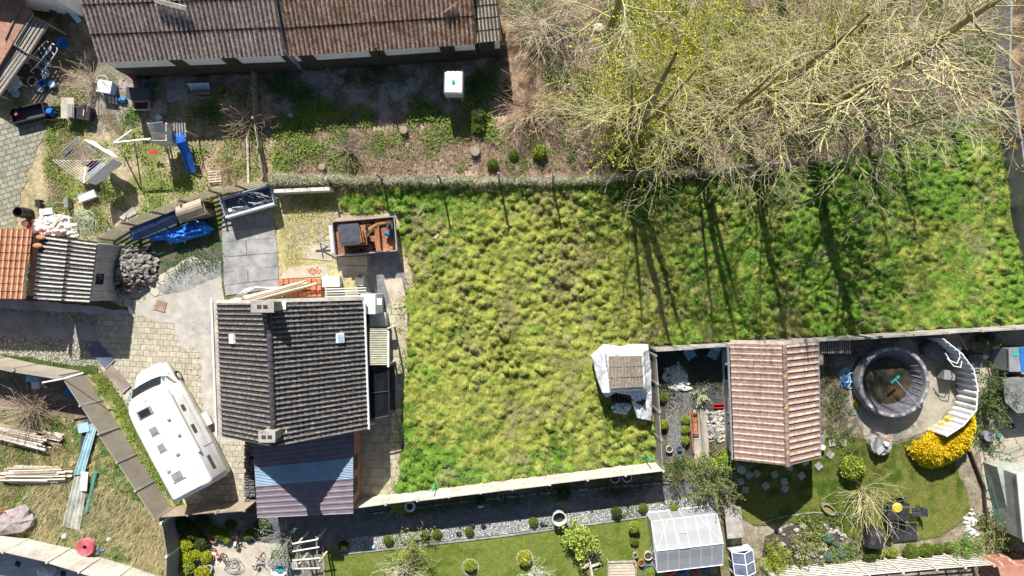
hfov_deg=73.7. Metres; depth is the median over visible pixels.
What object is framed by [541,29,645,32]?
fence rail
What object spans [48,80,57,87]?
bucket
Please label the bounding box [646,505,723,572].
greenhouse
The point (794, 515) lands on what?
pond edging
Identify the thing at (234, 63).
door
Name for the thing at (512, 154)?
round bush
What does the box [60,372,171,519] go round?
board fence
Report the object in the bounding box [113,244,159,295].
cobble heap
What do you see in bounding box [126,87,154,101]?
storage box
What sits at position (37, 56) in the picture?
pool ladder
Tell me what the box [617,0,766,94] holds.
budding shrub
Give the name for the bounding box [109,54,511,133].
weeds
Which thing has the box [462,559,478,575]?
ring edging
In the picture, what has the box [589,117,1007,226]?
weeds
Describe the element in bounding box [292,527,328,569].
arbour
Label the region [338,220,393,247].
mini excavator
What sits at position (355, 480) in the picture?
window
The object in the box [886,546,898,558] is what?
topiary ball
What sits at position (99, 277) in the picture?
window
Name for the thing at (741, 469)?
slab
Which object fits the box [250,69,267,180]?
wooden fence
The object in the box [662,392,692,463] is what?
gravel path
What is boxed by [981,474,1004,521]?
net fence
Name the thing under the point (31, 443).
timber stack
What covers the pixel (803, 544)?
garden shrub
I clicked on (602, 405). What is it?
weeds
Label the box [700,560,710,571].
round bucket
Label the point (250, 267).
slab path
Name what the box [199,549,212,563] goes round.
topiary ball
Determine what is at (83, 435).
slate sheet
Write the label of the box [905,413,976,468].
yellow hedge
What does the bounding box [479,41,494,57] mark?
door
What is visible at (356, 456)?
window
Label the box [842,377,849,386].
pool hose
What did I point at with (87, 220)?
weeds
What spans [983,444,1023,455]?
net fence
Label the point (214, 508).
wooden fence
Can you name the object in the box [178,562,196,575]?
topiary ball
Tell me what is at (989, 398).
garden shrub
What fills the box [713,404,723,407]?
window box
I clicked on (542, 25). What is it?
pale stone
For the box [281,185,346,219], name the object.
weeds
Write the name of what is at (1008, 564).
roof
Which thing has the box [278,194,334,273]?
dry grass
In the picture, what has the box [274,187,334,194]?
concrete beam
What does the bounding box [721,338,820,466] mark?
garden house
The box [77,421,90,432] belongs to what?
blue crate
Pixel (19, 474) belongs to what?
plank pile
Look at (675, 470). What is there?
garden shrub
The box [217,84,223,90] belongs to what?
pot plant
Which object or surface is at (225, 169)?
bramble
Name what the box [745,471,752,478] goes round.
stepping slab
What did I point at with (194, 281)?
yard concrete
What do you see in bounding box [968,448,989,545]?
allotment board
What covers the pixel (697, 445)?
garden path
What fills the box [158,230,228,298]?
weeds
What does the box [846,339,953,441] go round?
pool base
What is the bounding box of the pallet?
[208,170,222,182]
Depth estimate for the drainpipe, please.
38.24 m
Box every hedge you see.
[267,162,769,190]
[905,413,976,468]
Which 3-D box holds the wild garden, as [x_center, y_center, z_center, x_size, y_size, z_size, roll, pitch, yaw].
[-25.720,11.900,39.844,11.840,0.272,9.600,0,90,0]
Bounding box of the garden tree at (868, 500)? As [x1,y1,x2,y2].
[823,447,916,559]
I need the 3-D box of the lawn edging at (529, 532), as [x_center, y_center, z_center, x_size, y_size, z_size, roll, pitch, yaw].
[0.774,14.309,39.950,21.875,0.100,0.174,-7,90,0]
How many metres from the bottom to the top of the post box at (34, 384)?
0.550 m
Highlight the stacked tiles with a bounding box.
[243,444,256,511]
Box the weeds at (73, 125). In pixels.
[36,85,272,242]
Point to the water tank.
(454, 84)
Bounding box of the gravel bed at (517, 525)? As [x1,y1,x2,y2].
[339,494,714,552]
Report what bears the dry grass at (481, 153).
on the ground at (80, 42)
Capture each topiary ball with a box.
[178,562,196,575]
[179,538,193,552]
[180,549,194,563]
[184,523,201,540]
[191,549,200,559]
[192,534,208,549]
[193,566,211,575]
[194,514,209,528]
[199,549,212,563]
[206,524,216,535]
[213,527,226,540]
[223,535,231,543]
[224,518,236,531]
[243,529,253,540]
[252,518,271,536]
[270,549,283,559]
[282,548,293,558]
[338,539,348,550]
[382,535,392,544]
[421,530,429,539]
[432,529,440,538]
[464,559,476,571]
[465,526,473,535]
[474,495,485,505]
[516,551,531,565]
[528,516,537,526]
[556,486,571,501]
[610,507,622,517]
[638,503,647,512]
[670,503,677,510]
[863,549,876,562]
[875,549,885,557]
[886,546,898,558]
[901,542,919,559]
[918,542,934,557]
[933,542,944,554]
[943,541,955,552]
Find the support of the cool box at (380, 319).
on the house path at (376, 460)
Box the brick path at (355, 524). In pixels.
[246,479,703,551]
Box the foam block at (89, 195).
[77,189,98,202]
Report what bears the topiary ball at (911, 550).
on the ground at (80, 42)
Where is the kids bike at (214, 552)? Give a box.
[210,547,226,561]
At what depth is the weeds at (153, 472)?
39.91 m
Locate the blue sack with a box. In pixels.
[384,231,391,236]
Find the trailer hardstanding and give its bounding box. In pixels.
[366,251,406,309]
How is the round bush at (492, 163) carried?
on the ground at (80, 42)
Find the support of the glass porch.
on the house path at (376, 460)
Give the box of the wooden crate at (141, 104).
[132,100,150,110]
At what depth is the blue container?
39.50 m
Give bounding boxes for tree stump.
[318,163,327,171]
[399,126,409,135]
[469,146,481,158]
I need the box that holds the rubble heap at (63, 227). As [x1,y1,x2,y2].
[30,214,78,237]
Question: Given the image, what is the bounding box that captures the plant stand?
[936,369,955,379]
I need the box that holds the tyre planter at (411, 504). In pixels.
[404,501,415,511]
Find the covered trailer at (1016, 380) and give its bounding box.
[987,373,1023,412]
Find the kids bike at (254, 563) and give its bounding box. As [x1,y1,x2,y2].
[252,553,263,566]
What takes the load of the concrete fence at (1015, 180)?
on the ground at (80, 42)
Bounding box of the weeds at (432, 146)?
[359,111,615,178]
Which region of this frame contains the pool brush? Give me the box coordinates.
[891,375,920,407]
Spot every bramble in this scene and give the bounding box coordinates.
[0,360,77,458]
[58,47,113,107]
[196,145,240,189]
[219,91,277,144]
[320,128,372,168]
[486,58,576,145]
[499,0,612,83]
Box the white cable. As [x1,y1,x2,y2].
[945,351,961,367]
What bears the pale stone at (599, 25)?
on the ground at (80, 42)
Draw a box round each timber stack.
[0,424,54,451]
[41,431,64,445]
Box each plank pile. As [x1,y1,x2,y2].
[0,465,73,485]
[239,280,316,299]
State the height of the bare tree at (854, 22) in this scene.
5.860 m
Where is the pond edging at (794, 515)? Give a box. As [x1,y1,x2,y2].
[762,512,845,522]
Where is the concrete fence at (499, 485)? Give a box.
[354,462,664,508]
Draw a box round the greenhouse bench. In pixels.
[652,520,714,554]
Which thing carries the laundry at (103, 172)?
hanging from the rotary dryer
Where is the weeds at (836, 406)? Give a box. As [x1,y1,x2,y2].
[821,353,861,461]
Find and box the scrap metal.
[232,191,268,208]
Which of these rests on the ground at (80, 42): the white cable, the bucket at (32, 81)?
the bucket at (32, 81)
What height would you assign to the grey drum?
0.600 m
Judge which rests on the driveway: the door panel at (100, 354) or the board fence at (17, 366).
the door panel at (100, 354)
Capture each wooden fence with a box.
[157,500,255,518]
[159,516,182,575]
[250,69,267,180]
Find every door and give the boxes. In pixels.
[168,60,203,76]
[220,58,250,74]
[281,56,301,72]
[298,55,324,70]
[368,50,390,66]
[439,46,457,61]
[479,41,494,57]
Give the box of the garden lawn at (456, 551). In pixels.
[323,510,716,575]
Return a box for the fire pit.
[866,432,891,454]
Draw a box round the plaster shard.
[128,305,134,317]
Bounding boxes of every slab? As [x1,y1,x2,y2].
[116,210,126,219]
[124,206,136,218]
[737,465,744,472]
[737,477,744,484]
[741,486,748,492]
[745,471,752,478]
[752,469,760,477]
[761,482,769,489]
[770,470,778,478]
[780,478,787,484]
[780,484,788,492]
[785,465,792,470]
[797,471,805,479]
[814,462,822,470]
[826,450,834,458]
[829,439,835,446]
[839,439,846,445]
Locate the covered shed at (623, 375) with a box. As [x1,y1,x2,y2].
[591,344,651,420]
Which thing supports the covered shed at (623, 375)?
on the ground at (80, 42)
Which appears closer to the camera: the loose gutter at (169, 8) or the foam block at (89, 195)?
the loose gutter at (169, 8)
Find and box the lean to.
[0,0,33,65]
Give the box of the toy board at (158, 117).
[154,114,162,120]
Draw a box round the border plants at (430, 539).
[336,495,708,554]
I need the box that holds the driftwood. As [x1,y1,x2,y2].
[583,554,600,575]
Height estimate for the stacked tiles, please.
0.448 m
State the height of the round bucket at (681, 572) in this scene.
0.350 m
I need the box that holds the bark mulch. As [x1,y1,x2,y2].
[574,539,603,570]
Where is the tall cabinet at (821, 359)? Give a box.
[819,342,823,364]
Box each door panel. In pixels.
[87,341,114,368]
[103,365,130,393]
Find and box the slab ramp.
[384,278,405,307]
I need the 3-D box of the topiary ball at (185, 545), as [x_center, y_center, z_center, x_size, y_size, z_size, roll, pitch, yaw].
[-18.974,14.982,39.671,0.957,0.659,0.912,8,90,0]
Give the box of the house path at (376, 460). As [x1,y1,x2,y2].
[355,306,408,508]
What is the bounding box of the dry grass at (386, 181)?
[267,161,767,187]
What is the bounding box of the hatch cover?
[154,300,166,311]
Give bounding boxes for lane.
[0,299,129,314]
[0,308,101,369]
[0,553,86,575]
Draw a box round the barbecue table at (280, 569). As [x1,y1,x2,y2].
[268,558,289,575]
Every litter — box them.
[51,74,250,229]
[118,62,498,119]
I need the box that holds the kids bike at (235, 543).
[232,531,240,548]
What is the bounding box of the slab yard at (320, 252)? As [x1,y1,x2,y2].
[280,244,366,278]
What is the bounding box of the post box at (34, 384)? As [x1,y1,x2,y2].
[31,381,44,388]
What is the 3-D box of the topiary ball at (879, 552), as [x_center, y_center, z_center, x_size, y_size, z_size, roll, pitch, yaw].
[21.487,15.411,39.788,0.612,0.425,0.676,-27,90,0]
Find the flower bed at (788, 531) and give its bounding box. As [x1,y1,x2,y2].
[762,520,843,564]
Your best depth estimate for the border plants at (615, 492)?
39.89 m
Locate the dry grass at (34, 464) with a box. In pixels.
[0,444,79,509]
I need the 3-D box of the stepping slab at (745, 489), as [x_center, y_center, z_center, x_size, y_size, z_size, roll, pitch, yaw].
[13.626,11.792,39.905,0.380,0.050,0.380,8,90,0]
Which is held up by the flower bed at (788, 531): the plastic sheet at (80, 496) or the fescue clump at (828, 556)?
the fescue clump at (828, 556)
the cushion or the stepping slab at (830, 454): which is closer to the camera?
the cushion
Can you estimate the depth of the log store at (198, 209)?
38.67 m
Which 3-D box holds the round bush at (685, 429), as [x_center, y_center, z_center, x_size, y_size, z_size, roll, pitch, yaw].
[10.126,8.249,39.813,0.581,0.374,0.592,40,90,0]
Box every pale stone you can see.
[538,19,548,30]
[594,23,604,32]
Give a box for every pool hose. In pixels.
[839,366,852,388]
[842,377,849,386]
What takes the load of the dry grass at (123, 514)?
on the wild garden
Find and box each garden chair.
[3,72,28,91]
[683,350,696,360]
[705,347,721,359]
[883,520,899,534]
[892,496,908,502]
[909,505,927,516]
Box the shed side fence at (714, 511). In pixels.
[712,506,722,535]
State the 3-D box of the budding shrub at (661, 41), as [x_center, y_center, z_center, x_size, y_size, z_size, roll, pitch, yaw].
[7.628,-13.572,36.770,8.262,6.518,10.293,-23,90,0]
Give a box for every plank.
[48,9,62,24]
[53,213,63,225]
[69,13,81,22]
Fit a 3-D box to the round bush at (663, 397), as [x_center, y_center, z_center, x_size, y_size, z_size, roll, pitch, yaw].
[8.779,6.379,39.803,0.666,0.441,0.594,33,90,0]
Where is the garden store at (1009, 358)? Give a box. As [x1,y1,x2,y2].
[989,345,1023,372]
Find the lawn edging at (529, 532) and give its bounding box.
[339,508,710,554]
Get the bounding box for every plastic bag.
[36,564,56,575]
[42,72,48,79]
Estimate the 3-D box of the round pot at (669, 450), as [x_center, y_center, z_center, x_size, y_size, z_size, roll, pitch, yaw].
[9.167,9.391,39.875,0.400,0.250,0.400,0,90,0]
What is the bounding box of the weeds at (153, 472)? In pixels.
[91,377,192,505]
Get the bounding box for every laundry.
[61,139,78,152]
[84,139,118,157]
[86,159,122,184]
[86,162,104,176]
[87,163,98,171]
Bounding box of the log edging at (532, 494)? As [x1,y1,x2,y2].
[368,481,671,514]
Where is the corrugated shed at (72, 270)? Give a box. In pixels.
[23,234,121,302]
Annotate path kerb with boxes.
[322,544,324,575]
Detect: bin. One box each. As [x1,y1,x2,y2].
[8,101,49,125]
[74,104,95,121]
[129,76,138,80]
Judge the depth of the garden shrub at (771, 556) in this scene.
39.34 m
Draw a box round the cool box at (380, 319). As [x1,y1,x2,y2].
[370,312,387,325]
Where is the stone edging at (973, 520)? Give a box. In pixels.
[963,509,979,541]
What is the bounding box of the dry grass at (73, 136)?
[33,53,122,229]
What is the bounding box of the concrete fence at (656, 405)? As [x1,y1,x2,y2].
[649,352,664,469]
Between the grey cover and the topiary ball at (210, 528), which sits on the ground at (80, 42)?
the topiary ball at (210, 528)
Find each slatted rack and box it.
[0,45,43,102]
[13,15,66,62]
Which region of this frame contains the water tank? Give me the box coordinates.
[444,70,463,101]
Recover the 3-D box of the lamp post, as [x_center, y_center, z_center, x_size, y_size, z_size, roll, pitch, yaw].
[-25.034,5.033,38.050,2.284,0.185,0.134,-13,90,0]
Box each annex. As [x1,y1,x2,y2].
[253,431,361,517]
[983,460,1018,507]
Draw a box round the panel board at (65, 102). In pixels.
[61,98,73,118]
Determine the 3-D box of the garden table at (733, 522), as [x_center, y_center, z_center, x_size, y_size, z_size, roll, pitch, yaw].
[12.768,13.504,39.620,0.950,0.760,1.750,-6,90,0]
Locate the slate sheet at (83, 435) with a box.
[78,419,89,458]
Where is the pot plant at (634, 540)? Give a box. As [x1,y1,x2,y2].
[629,536,638,545]
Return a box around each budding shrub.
[537,27,719,189]
[569,0,741,127]
[573,0,717,129]
[573,55,701,192]
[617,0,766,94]
[725,0,836,106]
[750,5,875,136]
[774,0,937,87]
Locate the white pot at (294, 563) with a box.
[290,561,298,569]
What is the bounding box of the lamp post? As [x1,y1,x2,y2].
[42,372,83,382]
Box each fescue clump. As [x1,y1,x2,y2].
[823,532,833,542]
[824,551,833,561]
[836,549,846,558]
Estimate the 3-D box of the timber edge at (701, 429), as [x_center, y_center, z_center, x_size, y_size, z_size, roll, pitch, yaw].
[11.129,8.618,39.900,0.140,0.140,3.000,-5,90,0]
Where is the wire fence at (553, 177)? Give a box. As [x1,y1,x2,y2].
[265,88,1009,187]
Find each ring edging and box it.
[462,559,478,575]
[516,550,532,566]
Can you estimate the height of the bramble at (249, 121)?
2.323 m
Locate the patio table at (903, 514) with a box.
[883,501,909,520]
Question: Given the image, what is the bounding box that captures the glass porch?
[368,362,395,420]
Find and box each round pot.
[497,493,503,499]
[638,559,644,566]
[644,551,652,559]
[651,560,655,567]
[666,446,672,452]
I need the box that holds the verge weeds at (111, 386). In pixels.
[87,371,179,505]
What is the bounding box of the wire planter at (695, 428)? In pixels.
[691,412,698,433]
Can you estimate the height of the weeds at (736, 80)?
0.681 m
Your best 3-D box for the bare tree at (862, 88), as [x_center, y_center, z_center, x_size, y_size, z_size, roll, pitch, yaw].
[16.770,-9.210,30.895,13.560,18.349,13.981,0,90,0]
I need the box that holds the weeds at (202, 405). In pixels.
[118,309,247,498]
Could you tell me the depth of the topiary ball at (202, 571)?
39.57 m
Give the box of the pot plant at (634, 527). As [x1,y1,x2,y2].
[628,522,639,532]
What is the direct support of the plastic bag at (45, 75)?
on the ground at (80, 42)
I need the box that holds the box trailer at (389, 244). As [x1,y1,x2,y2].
[312,216,397,255]
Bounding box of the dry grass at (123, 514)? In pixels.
[17,478,165,571]
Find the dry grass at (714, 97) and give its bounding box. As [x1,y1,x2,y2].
[507,0,1017,178]
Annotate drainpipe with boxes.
[374,47,386,66]
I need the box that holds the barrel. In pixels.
[13,207,34,218]
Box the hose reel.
[76,537,104,556]
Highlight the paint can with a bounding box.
[21,220,31,226]
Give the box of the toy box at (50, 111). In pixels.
[46,107,56,115]
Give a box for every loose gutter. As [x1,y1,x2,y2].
[154,4,184,11]
[155,0,186,10]
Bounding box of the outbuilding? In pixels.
[24,0,83,16]
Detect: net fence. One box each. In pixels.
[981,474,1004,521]
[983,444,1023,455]
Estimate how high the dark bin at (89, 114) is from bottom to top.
0.500 m
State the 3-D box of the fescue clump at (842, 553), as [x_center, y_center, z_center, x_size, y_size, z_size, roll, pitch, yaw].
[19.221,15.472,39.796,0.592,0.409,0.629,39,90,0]
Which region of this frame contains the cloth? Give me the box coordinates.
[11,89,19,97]
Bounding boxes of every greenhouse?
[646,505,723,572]
[727,544,755,575]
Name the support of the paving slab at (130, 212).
on the ground at (80, 42)
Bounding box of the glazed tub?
[552,509,566,525]
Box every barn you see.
[80,0,301,77]
[278,0,476,70]
[473,0,501,57]
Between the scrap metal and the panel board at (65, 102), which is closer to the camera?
the scrap metal
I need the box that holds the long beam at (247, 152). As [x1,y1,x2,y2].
[246,128,249,182]
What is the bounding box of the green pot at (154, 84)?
[150,80,159,88]
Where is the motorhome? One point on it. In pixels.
(171, 422)
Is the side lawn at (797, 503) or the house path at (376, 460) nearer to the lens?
the side lawn at (797, 503)
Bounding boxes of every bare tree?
[516,0,769,236]
[518,0,730,109]
[623,1,857,218]
[656,0,968,221]
[689,0,1023,246]
[816,0,1019,114]
[831,58,1023,163]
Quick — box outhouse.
[0,228,64,298]
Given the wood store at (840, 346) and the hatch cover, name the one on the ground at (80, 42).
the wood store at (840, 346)
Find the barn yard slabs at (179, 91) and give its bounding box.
[165,76,421,103]
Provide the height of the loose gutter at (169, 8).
0.247 m
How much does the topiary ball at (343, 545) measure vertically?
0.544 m
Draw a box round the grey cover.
[0,505,35,534]
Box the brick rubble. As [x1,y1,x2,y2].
[306,266,321,274]
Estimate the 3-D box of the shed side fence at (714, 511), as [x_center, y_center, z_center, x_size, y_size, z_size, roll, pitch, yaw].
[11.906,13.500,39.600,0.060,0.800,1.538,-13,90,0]
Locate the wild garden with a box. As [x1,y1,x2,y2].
[0,409,166,572]
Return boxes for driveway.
[96,313,246,515]
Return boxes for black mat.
[893,523,917,541]
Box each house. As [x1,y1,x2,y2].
[210,294,382,447]
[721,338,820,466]
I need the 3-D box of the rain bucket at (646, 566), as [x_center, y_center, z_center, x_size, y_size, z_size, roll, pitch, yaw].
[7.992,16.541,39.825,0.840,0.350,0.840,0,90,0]
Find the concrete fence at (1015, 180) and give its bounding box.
[991,0,1023,274]
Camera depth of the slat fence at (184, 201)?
39.03 m
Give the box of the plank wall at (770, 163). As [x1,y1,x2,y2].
[722,161,781,170]
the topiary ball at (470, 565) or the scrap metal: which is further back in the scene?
the topiary ball at (470, 565)
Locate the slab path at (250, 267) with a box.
[222,209,279,294]
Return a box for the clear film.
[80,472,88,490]
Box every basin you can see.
[56,37,68,48]
[611,476,618,482]
[622,475,631,481]
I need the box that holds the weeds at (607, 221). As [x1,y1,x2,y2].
[570,181,647,244]
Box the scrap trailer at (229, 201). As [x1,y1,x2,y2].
[220,185,283,218]
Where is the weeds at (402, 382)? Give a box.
[386,277,411,488]
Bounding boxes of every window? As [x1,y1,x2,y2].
[95,274,104,284]
[191,423,196,432]
[207,454,215,468]
[354,453,357,470]
[354,477,356,493]
[725,363,731,382]
[727,411,732,432]
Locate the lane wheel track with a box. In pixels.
[0,309,96,340]
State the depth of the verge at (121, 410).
39.95 m
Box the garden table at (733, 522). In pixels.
[723,505,743,538]
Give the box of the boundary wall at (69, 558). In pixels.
[0,535,157,575]
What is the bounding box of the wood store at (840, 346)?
[821,340,850,352]
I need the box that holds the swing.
[136,141,156,153]
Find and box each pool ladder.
[26,40,51,73]
[35,43,57,75]
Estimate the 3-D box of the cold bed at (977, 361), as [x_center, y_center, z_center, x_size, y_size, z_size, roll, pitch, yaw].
[27.058,4.317,39.862,0.530,0.265,0.830,-6,90,0]
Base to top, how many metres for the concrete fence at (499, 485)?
1.981 m
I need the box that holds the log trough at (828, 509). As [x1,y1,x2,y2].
[820,503,835,515]
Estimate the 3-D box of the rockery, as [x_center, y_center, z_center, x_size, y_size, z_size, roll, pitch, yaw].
[17.560,14.803,39.945,4.129,0.296,2.125,0,90,0]
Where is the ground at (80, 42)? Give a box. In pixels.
[0,0,1023,575]
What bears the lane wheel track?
on the cobbled lane at (76, 352)
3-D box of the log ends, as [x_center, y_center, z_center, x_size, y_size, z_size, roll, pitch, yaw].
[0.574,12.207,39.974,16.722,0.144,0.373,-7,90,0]
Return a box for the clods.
[275,117,601,174]
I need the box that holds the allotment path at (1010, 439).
[957,330,1023,552]
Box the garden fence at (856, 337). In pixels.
[649,324,1023,351]
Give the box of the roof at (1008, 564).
[977,550,1023,575]
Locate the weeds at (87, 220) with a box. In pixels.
[69,208,97,236]
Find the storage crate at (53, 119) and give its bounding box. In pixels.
[44,106,64,121]
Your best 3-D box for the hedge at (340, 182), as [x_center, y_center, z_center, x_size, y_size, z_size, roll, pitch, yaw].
[0.279,-6.338,39.359,29.268,1.325,1.559,-1,90,0]
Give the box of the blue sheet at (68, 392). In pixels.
[63,387,71,396]
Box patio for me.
[204,541,290,575]
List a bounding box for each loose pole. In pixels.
[959,336,968,350]
[988,358,993,375]
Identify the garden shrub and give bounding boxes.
[240,517,314,575]
[370,547,441,575]
[385,520,435,566]
[387,494,406,516]
[517,556,555,575]
[558,517,601,568]
[654,434,707,492]
[678,430,757,514]
[689,385,711,410]
[755,535,794,575]
[784,516,827,568]
[948,530,991,567]
[969,320,1006,351]
[969,361,1023,435]
[972,517,1022,558]
[984,101,1023,150]
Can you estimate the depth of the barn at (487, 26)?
37.08 m
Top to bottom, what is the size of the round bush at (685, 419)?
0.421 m
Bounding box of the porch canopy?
[364,325,394,366]
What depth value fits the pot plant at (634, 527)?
39.38 m
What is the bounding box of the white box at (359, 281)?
[354,277,362,285]
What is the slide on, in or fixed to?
on the ground at (80, 42)
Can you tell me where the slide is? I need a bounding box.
[172,131,196,172]
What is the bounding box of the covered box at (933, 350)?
[917,340,947,362]
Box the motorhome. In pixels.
[127,361,229,500]
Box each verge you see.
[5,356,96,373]
[89,373,177,504]
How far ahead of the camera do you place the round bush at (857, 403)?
39.72 m
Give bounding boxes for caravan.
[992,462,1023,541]
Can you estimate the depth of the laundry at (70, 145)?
38.37 m
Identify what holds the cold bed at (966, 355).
on the ground at (80, 42)
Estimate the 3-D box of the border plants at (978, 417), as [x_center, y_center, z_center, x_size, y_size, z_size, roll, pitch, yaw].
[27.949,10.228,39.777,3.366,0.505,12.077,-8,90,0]
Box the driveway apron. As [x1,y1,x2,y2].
[133,275,241,441]
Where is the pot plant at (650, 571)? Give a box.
[643,567,655,575]
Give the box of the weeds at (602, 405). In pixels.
[570,353,655,463]
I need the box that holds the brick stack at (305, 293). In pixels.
[279,279,322,295]
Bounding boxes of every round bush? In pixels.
[469,107,486,123]
[471,122,485,133]
[486,158,499,170]
[508,149,518,159]
[532,145,547,159]
[659,392,667,402]
[660,419,668,429]
[681,415,689,424]
[681,425,689,433]
[681,436,689,444]
[712,449,735,473]
[838,454,865,480]
[853,398,861,406]
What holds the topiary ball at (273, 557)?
on the patio
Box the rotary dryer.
[54,136,113,182]
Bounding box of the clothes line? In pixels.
[434,442,640,480]
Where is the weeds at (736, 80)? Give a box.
[500,0,998,175]
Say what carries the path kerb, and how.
on the garden lawn at (456, 551)
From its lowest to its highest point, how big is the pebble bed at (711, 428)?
0.189 m
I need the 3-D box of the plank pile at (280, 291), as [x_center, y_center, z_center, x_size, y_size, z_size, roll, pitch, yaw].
[-13.445,0.203,39.307,4.586,0.552,0.601,-16,90,0]
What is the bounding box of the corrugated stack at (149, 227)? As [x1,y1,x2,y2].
[129,210,177,241]
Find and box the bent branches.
[118,273,140,292]
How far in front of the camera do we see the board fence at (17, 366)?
38.62 m
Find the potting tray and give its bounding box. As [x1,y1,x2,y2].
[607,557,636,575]
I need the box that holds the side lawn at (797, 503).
[733,436,970,541]
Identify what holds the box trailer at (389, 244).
on the ground at (80, 42)
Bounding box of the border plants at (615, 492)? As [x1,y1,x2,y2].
[362,476,669,524]
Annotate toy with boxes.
[117,97,126,102]
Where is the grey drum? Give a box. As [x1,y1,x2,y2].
[978,430,994,441]
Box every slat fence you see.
[94,178,270,240]
[764,552,995,575]
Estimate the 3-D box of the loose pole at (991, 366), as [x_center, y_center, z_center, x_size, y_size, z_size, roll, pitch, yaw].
[27.945,4.843,39.725,0.090,0.145,1.564,-17,90,0]
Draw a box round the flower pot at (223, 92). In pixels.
[219,88,226,95]
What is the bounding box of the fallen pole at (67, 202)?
[35,198,71,207]
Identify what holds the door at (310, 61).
in the barn at (329, 34)
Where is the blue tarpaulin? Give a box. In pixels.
[146,220,214,243]
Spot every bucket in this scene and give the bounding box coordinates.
[27,77,38,86]
[37,85,44,91]
[38,79,47,87]
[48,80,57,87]
[642,565,656,575]
[665,564,674,575]
[677,564,687,575]
[689,562,699,573]
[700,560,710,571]
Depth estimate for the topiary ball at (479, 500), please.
39.71 m
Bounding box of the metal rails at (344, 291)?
[325,287,365,296]
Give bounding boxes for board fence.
[0,356,80,378]
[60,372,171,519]
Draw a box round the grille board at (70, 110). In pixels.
[68,104,72,116]
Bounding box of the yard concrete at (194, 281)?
[157,261,222,294]
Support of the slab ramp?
on the trailer hardstanding
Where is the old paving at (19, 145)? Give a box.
[0,120,47,228]
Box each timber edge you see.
[688,412,694,453]
[699,410,704,459]
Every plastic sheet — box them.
[62,475,88,529]
[74,424,95,474]
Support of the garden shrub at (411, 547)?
on the ground at (80, 42)
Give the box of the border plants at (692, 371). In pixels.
[657,342,723,418]
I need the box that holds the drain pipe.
[85,472,97,512]
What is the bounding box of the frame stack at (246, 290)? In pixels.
[230,287,276,299]
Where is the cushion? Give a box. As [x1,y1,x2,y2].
[892,503,901,512]
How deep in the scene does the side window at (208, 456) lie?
38.04 m
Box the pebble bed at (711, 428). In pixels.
[706,409,724,442]
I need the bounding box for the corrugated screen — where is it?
[926,337,978,436]
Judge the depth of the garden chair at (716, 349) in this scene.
39.54 m
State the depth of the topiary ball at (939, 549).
39.66 m
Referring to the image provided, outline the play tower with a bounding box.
[113,122,198,153]
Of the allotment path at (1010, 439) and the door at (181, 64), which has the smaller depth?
the door at (181, 64)
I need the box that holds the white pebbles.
[662,362,691,390]
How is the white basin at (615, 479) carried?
on the ground at (80, 42)
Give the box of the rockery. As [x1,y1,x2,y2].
[777,523,846,558]
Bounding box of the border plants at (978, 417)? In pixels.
[955,369,1022,554]
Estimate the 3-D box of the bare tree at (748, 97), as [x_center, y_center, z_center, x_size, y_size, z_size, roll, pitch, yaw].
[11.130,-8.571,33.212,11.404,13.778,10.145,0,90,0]
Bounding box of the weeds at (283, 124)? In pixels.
[265,89,516,186]
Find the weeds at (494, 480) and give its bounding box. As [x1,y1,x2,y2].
[387,462,653,503]
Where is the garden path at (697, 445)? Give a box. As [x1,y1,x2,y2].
[693,410,708,463]
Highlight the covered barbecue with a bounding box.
[861,524,884,549]
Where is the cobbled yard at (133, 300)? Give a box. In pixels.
[111,256,221,309]
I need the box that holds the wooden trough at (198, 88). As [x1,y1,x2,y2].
[187,82,215,99]
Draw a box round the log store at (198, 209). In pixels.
[175,198,214,222]
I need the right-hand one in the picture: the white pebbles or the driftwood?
the white pebbles
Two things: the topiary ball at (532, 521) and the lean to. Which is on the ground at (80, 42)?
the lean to
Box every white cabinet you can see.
[96,79,117,95]
[322,276,341,286]
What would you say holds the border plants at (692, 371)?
on the courtyard
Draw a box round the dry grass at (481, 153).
[275,113,615,177]
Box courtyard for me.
[653,347,723,423]
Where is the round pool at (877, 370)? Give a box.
[851,345,928,417]
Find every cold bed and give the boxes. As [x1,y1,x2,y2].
[960,350,973,365]
[969,354,981,368]
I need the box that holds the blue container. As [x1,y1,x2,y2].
[25,375,44,381]
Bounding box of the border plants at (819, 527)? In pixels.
[789,504,865,573]
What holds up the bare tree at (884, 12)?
on the ground at (80, 42)
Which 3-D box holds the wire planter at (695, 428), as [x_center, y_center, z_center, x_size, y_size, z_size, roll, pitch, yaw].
[10.695,7.900,39.885,0.330,0.220,1.230,-3,90,0]
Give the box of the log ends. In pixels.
[381,479,662,514]
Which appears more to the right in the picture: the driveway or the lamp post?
the driveway
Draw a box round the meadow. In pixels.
[338,104,1023,493]
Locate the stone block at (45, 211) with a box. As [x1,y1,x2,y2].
[39,208,55,218]
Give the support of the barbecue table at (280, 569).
on the patio
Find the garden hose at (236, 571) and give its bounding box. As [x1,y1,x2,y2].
[225,558,243,575]
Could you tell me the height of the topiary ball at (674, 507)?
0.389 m

